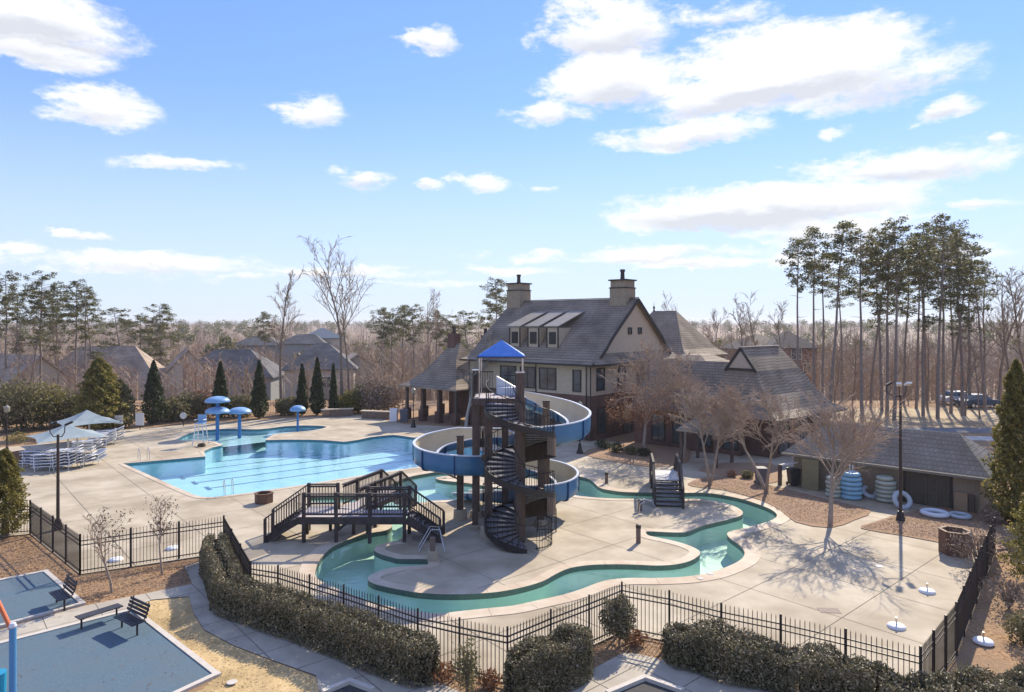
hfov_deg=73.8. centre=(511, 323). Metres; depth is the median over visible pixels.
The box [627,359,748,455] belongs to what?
connecting wing
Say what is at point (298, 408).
water mushroom
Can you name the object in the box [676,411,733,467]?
porch
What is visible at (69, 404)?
shrub
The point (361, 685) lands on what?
kerb
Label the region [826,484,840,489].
float tube
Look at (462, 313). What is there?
pine tree
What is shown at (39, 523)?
iron fence
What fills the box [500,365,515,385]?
window
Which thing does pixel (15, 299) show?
pine tree
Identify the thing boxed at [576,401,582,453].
lamp post
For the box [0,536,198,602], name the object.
pine straw litter
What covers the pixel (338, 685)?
kerb
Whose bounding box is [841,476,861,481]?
float tube
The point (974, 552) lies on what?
brush
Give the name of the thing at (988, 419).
back lawn
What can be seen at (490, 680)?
dry clump
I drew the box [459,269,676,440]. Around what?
clubhouse
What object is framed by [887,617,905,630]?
umbrella base
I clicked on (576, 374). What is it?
window
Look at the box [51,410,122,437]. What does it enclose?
shade canopy
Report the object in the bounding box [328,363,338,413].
cypress tree
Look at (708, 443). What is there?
window
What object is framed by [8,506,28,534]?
iron fence
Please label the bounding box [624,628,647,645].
dry clump
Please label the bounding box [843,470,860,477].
float tube
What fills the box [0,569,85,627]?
play surface
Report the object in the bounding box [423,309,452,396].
pine tree
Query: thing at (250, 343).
house
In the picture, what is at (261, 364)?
bare tree
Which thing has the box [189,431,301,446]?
wading floor
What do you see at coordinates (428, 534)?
entry handrail
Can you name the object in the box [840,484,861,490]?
float tube
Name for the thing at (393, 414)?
cabinet
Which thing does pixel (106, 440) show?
pool lounger
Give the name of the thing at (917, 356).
pine tree
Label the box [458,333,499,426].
bare tree
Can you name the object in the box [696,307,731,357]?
bare tree
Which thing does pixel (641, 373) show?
bare tree
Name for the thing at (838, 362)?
bare tree
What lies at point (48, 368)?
house
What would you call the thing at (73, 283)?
pine tree
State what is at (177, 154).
sky
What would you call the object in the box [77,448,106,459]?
pool lounger
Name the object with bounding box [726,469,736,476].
shrub
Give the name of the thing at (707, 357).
annex
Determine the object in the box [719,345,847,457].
gatehouse
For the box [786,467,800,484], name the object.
wheeled bin
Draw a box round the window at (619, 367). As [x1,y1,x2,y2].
[618,366,625,387]
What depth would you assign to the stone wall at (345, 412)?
69.29 m
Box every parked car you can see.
[940,390,967,404]
[955,393,1000,408]
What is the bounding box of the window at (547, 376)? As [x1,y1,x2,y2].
[539,367,555,389]
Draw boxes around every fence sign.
[114,413,122,426]
[135,412,143,429]
[180,409,185,425]
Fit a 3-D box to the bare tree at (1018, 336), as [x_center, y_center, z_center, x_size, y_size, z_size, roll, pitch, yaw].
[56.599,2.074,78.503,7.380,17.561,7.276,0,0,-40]
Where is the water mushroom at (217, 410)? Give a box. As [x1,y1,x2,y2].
[204,396,229,440]
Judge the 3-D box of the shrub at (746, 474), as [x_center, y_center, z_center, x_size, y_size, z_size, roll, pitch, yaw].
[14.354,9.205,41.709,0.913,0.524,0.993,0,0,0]
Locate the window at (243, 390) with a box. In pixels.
[242,382,249,393]
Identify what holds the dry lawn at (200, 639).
on the ground at (1004, 651)
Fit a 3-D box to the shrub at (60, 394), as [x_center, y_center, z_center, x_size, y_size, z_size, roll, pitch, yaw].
[-43.056,7.408,62.119,5.203,4.354,4.682,0,0,0]
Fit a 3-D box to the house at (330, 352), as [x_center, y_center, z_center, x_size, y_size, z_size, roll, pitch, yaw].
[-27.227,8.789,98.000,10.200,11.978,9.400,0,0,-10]
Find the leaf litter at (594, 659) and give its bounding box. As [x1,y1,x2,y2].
[432,635,761,691]
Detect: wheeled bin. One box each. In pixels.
[754,466,767,483]
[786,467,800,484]
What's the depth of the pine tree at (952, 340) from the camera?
83.98 m
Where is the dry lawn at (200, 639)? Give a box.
[136,596,318,691]
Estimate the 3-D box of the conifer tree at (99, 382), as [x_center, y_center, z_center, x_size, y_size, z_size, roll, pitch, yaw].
[-36.711,6.220,60.762,5.492,6.560,5.571,0,0,0]
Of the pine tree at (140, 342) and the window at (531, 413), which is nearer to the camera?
the window at (531, 413)
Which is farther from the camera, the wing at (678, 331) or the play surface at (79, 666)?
the wing at (678, 331)
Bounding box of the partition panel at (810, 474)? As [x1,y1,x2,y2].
[802,458,818,490]
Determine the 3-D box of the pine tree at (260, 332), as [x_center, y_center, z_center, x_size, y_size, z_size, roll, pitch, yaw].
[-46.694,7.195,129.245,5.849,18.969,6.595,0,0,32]
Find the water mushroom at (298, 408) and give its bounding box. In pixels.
[289,405,305,431]
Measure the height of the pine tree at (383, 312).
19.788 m
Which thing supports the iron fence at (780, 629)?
on the pool deck at (798, 573)
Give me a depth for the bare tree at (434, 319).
111.86 m
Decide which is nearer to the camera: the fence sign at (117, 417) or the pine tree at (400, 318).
the fence sign at (117, 417)
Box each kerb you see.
[321,678,348,691]
[346,677,374,691]
[605,675,644,691]
[642,674,684,691]
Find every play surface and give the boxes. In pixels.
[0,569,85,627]
[0,608,221,691]
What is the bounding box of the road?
[895,427,999,432]
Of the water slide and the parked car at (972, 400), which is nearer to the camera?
the water slide
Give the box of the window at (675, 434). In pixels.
[672,415,686,443]
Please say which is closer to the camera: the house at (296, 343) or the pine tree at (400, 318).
the pine tree at (400, 318)
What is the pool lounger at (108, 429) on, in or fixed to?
on the pool lounger
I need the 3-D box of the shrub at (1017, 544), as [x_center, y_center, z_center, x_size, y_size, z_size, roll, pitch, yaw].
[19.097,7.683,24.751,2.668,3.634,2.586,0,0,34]
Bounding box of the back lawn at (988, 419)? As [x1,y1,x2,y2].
[830,407,1001,427]
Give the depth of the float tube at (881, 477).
36.08 m
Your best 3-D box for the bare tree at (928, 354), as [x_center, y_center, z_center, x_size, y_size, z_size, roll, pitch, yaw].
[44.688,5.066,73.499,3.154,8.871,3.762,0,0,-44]
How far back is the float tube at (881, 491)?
35.93 m
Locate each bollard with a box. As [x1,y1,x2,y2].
[605,472,607,483]
[636,524,640,543]
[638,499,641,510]
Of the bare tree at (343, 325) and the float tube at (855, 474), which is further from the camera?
the bare tree at (343, 325)
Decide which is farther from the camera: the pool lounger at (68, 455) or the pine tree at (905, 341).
the pine tree at (905, 341)
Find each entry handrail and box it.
[417,526,444,551]
[636,499,660,515]
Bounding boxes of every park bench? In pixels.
[49,574,77,610]
[74,603,122,628]
[113,595,149,635]
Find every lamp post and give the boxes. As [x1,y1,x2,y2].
[4,405,9,449]
[411,388,415,427]
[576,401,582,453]
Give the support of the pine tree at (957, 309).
on the back lawn at (988, 419)
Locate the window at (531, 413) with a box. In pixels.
[525,411,538,426]
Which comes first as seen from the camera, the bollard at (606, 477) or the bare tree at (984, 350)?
the bollard at (606, 477)
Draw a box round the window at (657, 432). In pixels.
[651,414,664,441]
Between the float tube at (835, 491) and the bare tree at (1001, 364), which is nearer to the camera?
the float tube at (835, 491)
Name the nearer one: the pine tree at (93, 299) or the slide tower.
the slide tower
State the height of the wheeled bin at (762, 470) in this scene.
1.017 m
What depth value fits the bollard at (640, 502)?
34.43 m
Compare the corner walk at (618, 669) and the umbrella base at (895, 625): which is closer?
the corner walk at (618, 669)
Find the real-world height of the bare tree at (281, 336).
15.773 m
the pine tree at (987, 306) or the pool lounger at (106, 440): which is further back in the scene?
the pine tree at (987, 306)
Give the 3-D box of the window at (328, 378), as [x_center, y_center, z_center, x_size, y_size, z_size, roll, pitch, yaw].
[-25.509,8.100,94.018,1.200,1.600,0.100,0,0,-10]
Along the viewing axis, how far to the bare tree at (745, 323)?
99.20 m
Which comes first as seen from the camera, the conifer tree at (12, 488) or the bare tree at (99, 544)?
the bare tree at (99, 544)
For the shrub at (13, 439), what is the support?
on the ground at (1004, 651)
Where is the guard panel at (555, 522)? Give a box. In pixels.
[537,508,556,531]
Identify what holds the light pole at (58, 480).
on the pool deck at (798, 573)
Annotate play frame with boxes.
[0,601,16,691]
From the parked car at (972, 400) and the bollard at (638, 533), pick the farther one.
the parked car at (972, 400)
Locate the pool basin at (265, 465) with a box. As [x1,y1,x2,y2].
[126,425,481,496]
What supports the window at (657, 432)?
in the connecting wing at (663, 434)
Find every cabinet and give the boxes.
[389,408,397,421]
[400,409,408,421]
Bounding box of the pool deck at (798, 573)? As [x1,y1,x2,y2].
[0,415,996,688]
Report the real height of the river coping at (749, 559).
0.018 m
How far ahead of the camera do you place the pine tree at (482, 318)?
96.19 m
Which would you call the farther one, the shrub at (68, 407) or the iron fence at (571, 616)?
the shrub at (68, 407)
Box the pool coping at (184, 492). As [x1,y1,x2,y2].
[119,425,481,498]
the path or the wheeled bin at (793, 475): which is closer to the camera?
the wheeled bin at (793, 475)
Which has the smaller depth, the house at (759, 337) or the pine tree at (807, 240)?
the pine tree at (807, 240)
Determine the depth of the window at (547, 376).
57.72 m
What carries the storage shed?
on the pool deck at (798, 573)
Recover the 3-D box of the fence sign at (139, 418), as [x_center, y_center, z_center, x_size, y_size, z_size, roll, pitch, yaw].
[-33.050,8.700,60.616,0.750,1.600,0.110,0,0,0]
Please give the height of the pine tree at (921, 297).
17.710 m
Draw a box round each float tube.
[825,480,840,484]
[825,488,840,493]
[825,492,840,497]
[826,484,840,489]
[840,480,862,486]
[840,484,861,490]
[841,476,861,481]
[841,489,862,495]
[841,493,861,499]
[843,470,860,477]
[862,485,875,497]
[875,479,896,485]
[875,484,896,489]
[875,488,895,493]
[875,492,892,498]
[875,496,892,502]
[876,474,893,480]
[892,490,912,509]
[920,508,949,517]
[949,511,971,519]
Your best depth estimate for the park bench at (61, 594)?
22.85 m
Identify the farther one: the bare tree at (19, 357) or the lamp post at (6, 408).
the bare tree at (19, 357)
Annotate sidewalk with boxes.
[184,562,458,691]
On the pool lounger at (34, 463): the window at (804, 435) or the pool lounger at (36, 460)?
the pool lounger at (36, 460)
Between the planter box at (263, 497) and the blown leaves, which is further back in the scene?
the planter box at (263, 497)
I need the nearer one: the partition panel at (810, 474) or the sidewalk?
the sidewalk
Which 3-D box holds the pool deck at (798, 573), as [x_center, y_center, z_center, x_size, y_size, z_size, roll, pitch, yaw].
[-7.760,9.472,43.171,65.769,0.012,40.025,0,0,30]
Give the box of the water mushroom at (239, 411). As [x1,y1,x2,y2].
[227,407,251,437]
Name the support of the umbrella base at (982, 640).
on the ground at (1004, 651)
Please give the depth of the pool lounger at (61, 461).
44.30 m
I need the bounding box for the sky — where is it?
[0,0,1023,323]
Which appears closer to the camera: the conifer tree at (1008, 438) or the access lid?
the access lid
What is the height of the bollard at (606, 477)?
0.686 m
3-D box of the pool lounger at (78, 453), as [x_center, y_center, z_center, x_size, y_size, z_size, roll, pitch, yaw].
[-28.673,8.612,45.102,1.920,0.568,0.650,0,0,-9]
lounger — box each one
[12,449,31,464]
[19,454,55,462]
[19,461,45,467]
[20,448,55,458]
[21,446,53,456]
[21,451,55,461]
[30,448,67,457]
[30,451,67,462]
[30,454,66,464]
[30,457,66,468]
[31,460,66,471]
[48,444,82,451]
[48,447,82,454]
[48,456,83,467]
[48,459,81,470]
[49,450,83,460]
[49,453,83,464]
[61,445,95,455]
[61,448,95,458]
[70,441,101,450]
[71,437,101,446]
[72,439,101,446]
[73,444,102,452]
[76,451,105,464]
[76,454,107,466]
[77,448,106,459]
[87,433,116,439]
[88,436,116,444]
[88,438,115,444]
[96,426,123,431]
[98,428,115,435]
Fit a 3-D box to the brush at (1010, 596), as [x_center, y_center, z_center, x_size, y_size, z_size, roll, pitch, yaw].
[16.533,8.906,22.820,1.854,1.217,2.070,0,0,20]
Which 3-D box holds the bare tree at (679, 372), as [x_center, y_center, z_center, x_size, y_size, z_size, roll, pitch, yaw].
[12.346,5.624,49.194,3.629,7.710,6.066,0,0,-16]
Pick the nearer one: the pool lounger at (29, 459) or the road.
the pool lounger at (29, 459)
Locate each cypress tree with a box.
[139,359,167,424]
[211,361,230,418]
[249,360,268,418]
[295,363,308,414]
[308,357,325,414]
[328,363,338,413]
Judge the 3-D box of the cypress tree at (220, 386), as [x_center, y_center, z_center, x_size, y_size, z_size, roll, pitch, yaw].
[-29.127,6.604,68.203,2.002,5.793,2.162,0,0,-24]
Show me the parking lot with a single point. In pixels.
(645, 686)
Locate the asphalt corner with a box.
[333,685,366,691]
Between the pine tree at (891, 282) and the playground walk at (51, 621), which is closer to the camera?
the playground walk at (51, 621)
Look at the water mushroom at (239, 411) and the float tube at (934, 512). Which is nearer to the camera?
the float tube at (934, 512)
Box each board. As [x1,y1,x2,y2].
[954,491,967,511]
[969,494,974,512]
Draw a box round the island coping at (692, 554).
[368,495,742,594]
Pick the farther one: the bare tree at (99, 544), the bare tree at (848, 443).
the bare tree at (848, 443)
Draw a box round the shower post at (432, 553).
[428,537,437,561]
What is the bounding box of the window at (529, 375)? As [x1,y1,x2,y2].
[520,366,534,388]
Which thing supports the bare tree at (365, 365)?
on the terrain at (473, 330)
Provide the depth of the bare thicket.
86.07 m
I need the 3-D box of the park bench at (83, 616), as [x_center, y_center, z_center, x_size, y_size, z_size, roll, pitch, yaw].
[-13.008,9.277,21.514,0.412,0.446,1.256,0,0,38]
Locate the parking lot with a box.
[621,681,674,691]
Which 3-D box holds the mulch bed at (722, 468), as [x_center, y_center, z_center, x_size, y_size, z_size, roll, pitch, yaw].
[14.858,9.449,43.945,4.969,0.030,6.093,0,0,28]
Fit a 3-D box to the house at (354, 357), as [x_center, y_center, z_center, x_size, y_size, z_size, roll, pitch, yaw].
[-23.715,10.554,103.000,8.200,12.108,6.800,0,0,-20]
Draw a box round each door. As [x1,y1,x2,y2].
[906,471,927,504]
[928,474,949,507]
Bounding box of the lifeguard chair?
[192,415,208,445]
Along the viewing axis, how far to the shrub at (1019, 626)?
20.26 m
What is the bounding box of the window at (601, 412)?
[597,407,605,433]
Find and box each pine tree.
[0,270,29,368]
[0,288,45,353]
[10,289,65,387]
[17,270,67,388]
[33,296,77,366]
[39,285,75,355]
[53,289,106,373]
[58,279,95,390]
[65,302,107,364]
[93,307,142,345]
[120,315,164,357]
[127,303,182,363]
[136,317,184,365]
[244,311,281,357]
[366,307,401,364]
[376,312,410,378]
[386,305,421,351]
[393,304,431,394]
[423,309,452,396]
[429,315,462,399]
[445,310,484,350]
[474,290,506,334]
[479,277,507,319]
[775,237,816,367]
[792,226,835,385]
[803,250,844,394]
[820,220,870,417]
[821,273,857,400]
[830,228,895,421]
[852,236,907,410]
[852,256,909,404]
[855,215,935,419]
[862,226,922,415]
[882,255,930,402]
[892,242,946,415]
[896,226,957,400]
[899,228,939,408]
[907,213,982,418]
[915,221,971,406]
[924,228,990,415]
[932,260,994,413]
[935,236,968,390]
[948,245,1000,407]
[951,257,1003,410]
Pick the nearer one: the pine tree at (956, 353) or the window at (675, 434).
the window at (675, 434)
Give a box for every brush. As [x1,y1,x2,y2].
[942,521,1010,572]
[978,571,1023,609]
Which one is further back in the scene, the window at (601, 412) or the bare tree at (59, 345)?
the bare tree at (59, 345)
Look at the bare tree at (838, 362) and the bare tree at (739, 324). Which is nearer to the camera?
the bare tree at (838, 362)
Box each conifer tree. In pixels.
[0,448,34,535]
[65,357,131,429]
[102,378,141,427]
[979,358,1023,523]
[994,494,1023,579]
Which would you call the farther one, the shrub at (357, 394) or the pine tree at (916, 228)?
the pine tree at (916, 228)
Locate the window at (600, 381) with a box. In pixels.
[596,368,604,390]
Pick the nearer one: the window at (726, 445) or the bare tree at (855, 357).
the window at (726, 445)
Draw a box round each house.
[0,354,81,399]
[55,346,172,400]
[161,348,212,396]
[199,349,283,400]
[235,336,279,360]
[279,334,330,366]
[281,343,358,400]
[309,328,343,352]
[347,352,385,386]
[719,334,769,359]
[764,330,820,382]
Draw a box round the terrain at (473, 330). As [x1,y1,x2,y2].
[0,324,1023,406]
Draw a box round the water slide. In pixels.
[413,376,590,503]
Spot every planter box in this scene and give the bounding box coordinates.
[254,490,273,504]
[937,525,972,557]
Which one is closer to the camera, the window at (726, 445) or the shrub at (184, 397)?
the window at (726, 445)
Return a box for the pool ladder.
[223,478,232,494]
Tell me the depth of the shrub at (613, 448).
49.75 m
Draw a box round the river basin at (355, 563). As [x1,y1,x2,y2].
[311,472,776,612]
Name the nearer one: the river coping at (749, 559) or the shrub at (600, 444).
the river coping at (749, 559)
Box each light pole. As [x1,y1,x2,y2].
[49,420,72,530]
[885,381,911,520]
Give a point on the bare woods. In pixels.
(371, 352)
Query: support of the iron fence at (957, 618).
on the pool deck at (798, 573)
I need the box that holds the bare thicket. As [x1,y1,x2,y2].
[0,348,1005,406]
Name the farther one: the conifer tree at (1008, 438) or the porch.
the porch
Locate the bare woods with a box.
[0,319,1023,406]
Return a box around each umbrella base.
[108,552,123,562]
[166,541,177,550]
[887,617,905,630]
[918,583,935,594]
[972,632,994,646]
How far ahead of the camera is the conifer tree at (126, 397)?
61.82 m
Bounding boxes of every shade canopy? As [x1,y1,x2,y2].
[25,425,107,460]
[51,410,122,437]
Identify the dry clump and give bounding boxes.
[429,661,455,684]
[478,667,502,690]
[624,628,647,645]
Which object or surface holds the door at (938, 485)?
in the storage shed
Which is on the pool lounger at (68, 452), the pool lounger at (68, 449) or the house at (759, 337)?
the pool lounger at (68, 449)
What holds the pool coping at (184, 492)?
on the pool deck at (798, 573)
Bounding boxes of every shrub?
[0,374,52,429]
[0,379,43,431]
[2,431,29,442]
[8,381,68,427]
[32,386,82,426]
[52,393,94,419]
[155,396,191,421]
[174,389,207,418]
[188,387,214,417]
[223,394,251,416]
[274,395,296,415]
[337,390,362,413]
[343,383,373,412]
[356,373,390,409]
[369,380,404,410]
[451,634,481,691]
[594,438,610,448]
[598,593,637,645]
[606,441,624,452]
[622,445,638,454]
[636,447,650,455]
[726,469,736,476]
[739,470,753,477]
[982,507,1003,522]
[999,609,1023,643]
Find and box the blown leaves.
[1,630,181,691]
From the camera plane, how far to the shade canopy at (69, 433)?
46.18 m
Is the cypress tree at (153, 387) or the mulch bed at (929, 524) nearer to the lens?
the mulch bed at (929, 524)
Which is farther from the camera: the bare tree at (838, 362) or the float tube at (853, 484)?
the bare tree at (838, 362)
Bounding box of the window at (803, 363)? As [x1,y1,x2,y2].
[803,363,810,373]
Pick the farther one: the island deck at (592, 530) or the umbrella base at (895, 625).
the island deck at (592, 530)
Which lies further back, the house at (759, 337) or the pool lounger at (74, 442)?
the house at (759, 337)
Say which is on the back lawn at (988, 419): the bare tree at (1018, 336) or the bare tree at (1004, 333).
the bare tree at (1004, 333)
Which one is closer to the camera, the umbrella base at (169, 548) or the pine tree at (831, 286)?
the umbrella base at (169, 548)
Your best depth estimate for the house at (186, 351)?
99.94 m
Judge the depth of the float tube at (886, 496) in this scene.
35.94 m
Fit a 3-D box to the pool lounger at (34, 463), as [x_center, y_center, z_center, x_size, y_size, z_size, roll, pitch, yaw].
[-29.844,8.992,43.994,1.920,0.568,0.650,0,0,-15]
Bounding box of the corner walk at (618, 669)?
[552,653,784,691]
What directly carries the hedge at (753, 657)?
on the ground at (1004, 651)
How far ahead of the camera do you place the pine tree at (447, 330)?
139.85 m
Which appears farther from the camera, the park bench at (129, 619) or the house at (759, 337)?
the house at (759, 337)
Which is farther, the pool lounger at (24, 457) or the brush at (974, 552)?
the pool lounger at (24, 457)
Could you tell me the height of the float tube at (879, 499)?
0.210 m
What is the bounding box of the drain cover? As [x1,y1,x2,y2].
[817,607,840,612]
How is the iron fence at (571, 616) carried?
on the pool deck at (798, 573)
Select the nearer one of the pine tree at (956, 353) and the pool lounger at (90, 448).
the pool lounger at (90, 448)
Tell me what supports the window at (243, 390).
in the house at (271, 371)
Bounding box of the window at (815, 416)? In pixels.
[812,416,822,432]
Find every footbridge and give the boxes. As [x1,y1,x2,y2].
[263,469,444,543]
[649,453,684,508]
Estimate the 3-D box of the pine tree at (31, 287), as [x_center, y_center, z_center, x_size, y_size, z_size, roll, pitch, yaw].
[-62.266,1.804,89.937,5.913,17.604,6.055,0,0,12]
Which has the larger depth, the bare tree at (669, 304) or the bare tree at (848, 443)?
the bare tree at (669, 304)
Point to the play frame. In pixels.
(11, 627)
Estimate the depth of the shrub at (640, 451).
48.47 m
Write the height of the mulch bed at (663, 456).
0.030 m
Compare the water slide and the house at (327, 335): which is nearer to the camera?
the water slide
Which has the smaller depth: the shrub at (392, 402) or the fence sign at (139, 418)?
the fence sign at (139, 418)
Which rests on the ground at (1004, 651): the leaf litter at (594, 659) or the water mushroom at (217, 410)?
the leaf litter at (594, 659)
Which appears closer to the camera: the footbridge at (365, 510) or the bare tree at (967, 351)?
the footbridge at (365, 510)
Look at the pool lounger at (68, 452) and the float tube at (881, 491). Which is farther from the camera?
the pool lounger at (68, 452)
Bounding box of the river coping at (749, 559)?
[295,471,789,621]
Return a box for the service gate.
[778,462,797,485]
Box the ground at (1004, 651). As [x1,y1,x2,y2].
[0,401,1023,691]
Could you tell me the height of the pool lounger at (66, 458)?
0.568 m
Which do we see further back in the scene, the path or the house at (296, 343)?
the house at (296, 343)
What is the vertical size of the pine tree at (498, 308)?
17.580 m
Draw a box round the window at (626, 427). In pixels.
[623,401,632,431]
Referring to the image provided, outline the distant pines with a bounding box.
[0,317,1023,369]
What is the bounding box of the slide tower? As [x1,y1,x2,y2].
[453,340,555,553]
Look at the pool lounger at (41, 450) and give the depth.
44.87 m
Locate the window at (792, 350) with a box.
[791,349,801,358]
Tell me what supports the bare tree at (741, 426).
on the mulch bed at (861, 513)
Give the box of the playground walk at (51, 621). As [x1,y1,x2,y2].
[0,584,191,640]
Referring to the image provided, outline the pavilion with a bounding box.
[398,326,486,425]
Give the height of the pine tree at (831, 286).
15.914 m
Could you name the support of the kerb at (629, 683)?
on the parking lot
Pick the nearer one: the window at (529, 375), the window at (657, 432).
the window at (657, 432)
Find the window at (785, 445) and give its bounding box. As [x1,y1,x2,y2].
[778,421,789,453]
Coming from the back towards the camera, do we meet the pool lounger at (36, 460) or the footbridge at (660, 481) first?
the pool lounger at (36, 460)
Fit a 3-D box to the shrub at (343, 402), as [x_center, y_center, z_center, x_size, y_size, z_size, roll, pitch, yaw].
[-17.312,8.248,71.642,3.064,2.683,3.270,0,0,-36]
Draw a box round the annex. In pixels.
[677,354,729,361]
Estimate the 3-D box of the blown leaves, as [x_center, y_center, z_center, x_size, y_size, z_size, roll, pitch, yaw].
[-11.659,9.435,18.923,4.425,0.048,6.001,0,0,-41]
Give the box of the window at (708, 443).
[699,434,711,447]
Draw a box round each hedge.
[198,530,440,687]
[502,621,593,691]
[661,616,1023,691]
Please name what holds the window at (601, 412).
in the clubhouse
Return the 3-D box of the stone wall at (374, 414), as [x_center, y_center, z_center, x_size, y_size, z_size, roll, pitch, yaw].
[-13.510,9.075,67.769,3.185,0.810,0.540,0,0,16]
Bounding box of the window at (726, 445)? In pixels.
[722,422,738,450]
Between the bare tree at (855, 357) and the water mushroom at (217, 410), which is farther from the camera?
the bare tree at (855, 357)
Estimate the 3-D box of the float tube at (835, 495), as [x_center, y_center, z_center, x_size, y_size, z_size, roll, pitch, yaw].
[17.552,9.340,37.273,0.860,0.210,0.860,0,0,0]
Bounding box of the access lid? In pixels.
[226,679,237,684]
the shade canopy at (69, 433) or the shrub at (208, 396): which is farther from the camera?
the shrub at (208, 396)
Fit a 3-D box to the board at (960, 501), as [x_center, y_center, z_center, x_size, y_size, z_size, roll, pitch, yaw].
[22.577,8.985,34.319,0.560,0.970,0.060,0,0,42]
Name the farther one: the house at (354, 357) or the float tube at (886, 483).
the house at (354, 357)
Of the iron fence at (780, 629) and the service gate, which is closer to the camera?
the iron fence at (780, 629)
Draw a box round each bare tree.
[3,324,34,384]
[40,324,72,391]
[81,506,134,592]
[143,496,179,574]
[178,343,203,391]
[249,349,272,385]
[266,267,304,398]
[296,234,375,397]
[331,285,350,389]
[356,339,378,379]
[393,349,413,387]
[411,288,452,396]
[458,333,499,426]
[598,338,700,452]
[650,348,715,456]
[661,290,677,310]
[666,380,754,484]
[682,377,811,492]
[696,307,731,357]
[715,298,757,356]
[734,289,785,352]
[762,301,804,357]
[773,377,915,525]
[833,349,853,402]
[837,324,870,403]
[884,341,913,394]
[911,329,949,410]
[944,262,1009,406]
[950,324,984,415]
[957,332,1001,418]
[962,268,1023,372]
[972,266,1023,367]
[986,267,1023,399]
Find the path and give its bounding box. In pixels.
[965,436,994,440]
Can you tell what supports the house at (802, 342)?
on the terrain at (473, 330)
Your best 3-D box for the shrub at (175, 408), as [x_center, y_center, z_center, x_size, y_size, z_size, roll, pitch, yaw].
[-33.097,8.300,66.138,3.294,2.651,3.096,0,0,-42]
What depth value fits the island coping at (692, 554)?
27.08 m
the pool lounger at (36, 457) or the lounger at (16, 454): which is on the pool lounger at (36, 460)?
the pool lounger at (36, 457)
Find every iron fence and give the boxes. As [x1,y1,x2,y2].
[4,398,339,433]
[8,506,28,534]
[29,500,78,570]
[79,517,222,574]
[223,515,460,671]
[460,619,507,682]
[508,581,622,647]
[623,584,921,682]
[922,517,995,682]
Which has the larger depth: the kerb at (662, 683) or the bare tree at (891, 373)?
the bare tree at (891, 373)
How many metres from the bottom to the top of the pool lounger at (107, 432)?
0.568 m
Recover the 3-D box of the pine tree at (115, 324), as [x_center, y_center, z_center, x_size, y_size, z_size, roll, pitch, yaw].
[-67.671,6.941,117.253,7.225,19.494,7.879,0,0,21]
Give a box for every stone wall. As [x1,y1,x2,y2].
[321,408,353,416]
[360,410,389,419]
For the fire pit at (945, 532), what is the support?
on the pool deck at (798, 573)
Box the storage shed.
[781,422,1002,512]
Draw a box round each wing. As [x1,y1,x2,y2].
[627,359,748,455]
[650,306,727,356]
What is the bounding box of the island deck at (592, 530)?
[381,497,732,591]
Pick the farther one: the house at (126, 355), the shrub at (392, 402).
the house at (126, 355)
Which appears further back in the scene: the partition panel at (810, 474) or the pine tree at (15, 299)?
the pine tree at (15, 299)
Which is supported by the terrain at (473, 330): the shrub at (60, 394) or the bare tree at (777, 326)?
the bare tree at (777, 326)
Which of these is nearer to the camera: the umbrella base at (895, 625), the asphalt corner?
the asphalt corner
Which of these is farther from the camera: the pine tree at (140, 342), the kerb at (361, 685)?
the pine tree at (140, 342)
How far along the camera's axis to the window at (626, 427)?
58.95 m
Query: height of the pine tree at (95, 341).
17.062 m
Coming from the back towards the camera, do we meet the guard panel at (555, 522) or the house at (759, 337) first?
the house at (759, 337)
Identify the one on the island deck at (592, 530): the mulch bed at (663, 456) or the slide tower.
the slide tower
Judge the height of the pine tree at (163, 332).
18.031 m
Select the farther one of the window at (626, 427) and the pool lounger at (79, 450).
the window at (626, 427)
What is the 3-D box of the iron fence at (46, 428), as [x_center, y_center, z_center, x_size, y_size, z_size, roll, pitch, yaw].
[-30.969,8.725,67.536,34.673,1.550,2.278,0,0,-31]
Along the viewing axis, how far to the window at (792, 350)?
111.78 m
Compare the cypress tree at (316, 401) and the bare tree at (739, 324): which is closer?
the cypress tree at (316, 401)
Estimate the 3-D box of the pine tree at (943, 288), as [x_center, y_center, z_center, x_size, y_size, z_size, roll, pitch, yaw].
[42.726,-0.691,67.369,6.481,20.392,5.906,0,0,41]
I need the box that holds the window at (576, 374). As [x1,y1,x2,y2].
[572,370,580,391]
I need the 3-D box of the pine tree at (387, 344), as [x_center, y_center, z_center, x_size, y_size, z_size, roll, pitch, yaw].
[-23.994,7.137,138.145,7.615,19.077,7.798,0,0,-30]
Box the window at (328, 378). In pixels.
[322,376,330,387]
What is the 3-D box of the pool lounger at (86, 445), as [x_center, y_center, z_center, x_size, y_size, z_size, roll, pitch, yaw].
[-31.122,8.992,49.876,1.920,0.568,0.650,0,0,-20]
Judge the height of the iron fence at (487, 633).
1.550 m
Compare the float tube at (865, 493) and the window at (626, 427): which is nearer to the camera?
the float tube at (865, 493)
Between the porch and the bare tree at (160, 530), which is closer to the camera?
the bare tree at (160, 530)
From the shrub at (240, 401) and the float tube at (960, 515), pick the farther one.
the shrub at (240, 401)
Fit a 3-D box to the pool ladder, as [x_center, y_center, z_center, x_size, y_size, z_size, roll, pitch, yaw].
[-15.810,9.316,37.987,0.493,1.374,0.862,0,0,-32]
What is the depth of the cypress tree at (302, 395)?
70.52 m
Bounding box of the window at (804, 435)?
[794,418,806,443]
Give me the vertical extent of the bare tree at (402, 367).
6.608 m
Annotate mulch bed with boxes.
[582,443,690,466]
[688,476,870,527]
[699,462,782,482]
[861,505,1021,549]

